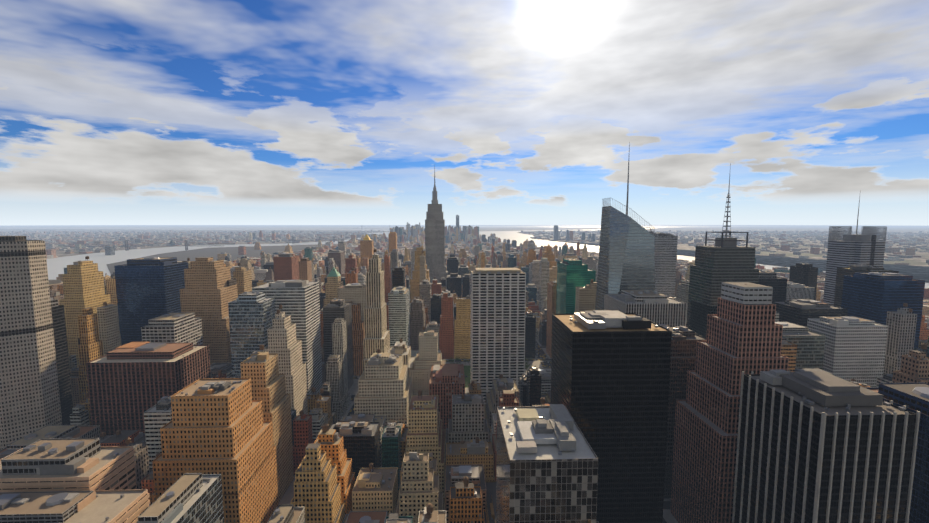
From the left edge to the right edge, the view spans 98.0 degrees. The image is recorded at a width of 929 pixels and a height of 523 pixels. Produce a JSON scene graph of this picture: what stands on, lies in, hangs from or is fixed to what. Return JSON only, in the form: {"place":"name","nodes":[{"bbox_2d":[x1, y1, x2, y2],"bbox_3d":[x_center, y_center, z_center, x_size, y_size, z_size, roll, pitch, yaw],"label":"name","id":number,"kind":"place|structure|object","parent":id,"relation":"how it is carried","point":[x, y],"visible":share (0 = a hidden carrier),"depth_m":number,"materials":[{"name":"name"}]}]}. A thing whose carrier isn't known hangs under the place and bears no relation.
{"place":"outdoors","nodes":[
{"label":"outdoors","id":0,"kind":"place"},
{"bbox_2d":[0,229,387,256],"bbox_3d":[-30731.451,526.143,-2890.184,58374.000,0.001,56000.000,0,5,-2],"label":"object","id":1,"kind":"structure","parent":0,"point":[61,253],"depth_m":11304.80,"materials":[{"name":"grey"}]},
{"bbox_2d":[0,215,928,300],"bbox_3d":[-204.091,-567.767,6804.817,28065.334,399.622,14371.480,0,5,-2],"label":"buildings","id":2,"kind":"structure","parent":1,"relation":"on","point":[399,239],"depth_m":5466.36,"materials":[{"name":"concrete"}]},
{"bbox_2d":[87,225,389,250],"bbox_3d":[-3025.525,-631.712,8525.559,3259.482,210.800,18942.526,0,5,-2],"label":"bridges","id":3,"kind":"structure","parent":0,"point":[186,243],"depth_m":4055.95,"materials":[{"name":"grey metal"}]},
{"bbox_2d":[106,242,670,522],"bbox_3d":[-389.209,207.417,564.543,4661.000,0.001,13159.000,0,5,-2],"label":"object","id":4,"kind":"structure","parent":0,"point":[213,252],"depth_m":3463.13,"materials":[{"name":"concrete"}]},
{"bbox_2d":[350,343,550,411],"bbox_3d":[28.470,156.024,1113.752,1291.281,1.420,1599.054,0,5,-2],"label":"vehicles","id":5,"kind":"object","parent":4,"relation":"on","point":[468,360],"visible":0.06,"depth_m":768.30,"materials":[{"name":"orange"}]},
{"bbox_2d":[0,142,928,522],"bbox_3d":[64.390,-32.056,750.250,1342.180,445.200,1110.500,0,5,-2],"label":"skyscrapers","id":6,"kind":"structure","parent":4,"relation":"on","point":[734,402],"depth_m":335.20,"materials":[{"name":"grey concrete"}]},
{"bbox_2d":[0,241,928,522],"bbox_3d":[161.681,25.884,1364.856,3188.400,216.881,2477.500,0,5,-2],"label":"city buildings","id":7,"kind":"structure","parent":4,"relation":"on","point":[422,467],"depth_m":456.91,"materials":[{"name":"beige concrete"}]},
{"bbox_2d":[278,339,677,522],"bbox_3d":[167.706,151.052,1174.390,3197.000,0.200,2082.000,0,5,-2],"label":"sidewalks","id":8,"kind":"structure","parent":4,"relation":"on","point":[288,496],"depth_m":622.69,"materials":[{"name":"grey concrete"}]},
{"bbox_2d":[448,357,535,384],"bbox_3d":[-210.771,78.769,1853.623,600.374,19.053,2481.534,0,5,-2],"label":"park trees","id":9,"kind":"object","parent":8,"relation":"on","point":[526,366],"visible":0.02,"depth_m":733.30,"materials":[{"name":"green plant"}]},
{"bbox_2d":[0,225,928,287],"bbox_3d":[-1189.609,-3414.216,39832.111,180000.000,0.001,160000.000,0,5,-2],"label":"sea water","id":10,"kind":"structure","parent":0,"point":[56,266],"depth_m":14479.91,"materials":[{"name":"grey liquid"}]},
{"bbox_2d":[0,0,928,225],"label":"sky","id":11,"kind":"structure","parent":0,"point":[113,112],"materials":[{"name":"blue"}]},
{"bbox_2d":[404,227,600,230],"bbox_3d":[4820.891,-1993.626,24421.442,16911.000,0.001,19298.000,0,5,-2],"label":"staten island ground","id":12,"kind":"structure","parent":0,"point":[523,228],"depth_m":24529.02,"materials":[{"name":"grey"}]},
{"bbox_2d":[517,226,928,282],"bbox_3d":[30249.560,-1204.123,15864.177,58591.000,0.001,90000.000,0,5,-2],"label":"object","id":13,"kind":"structure","parent":0,"point":[917,268],"depth_m":4504.70,"materials":[{"name":"grey"}]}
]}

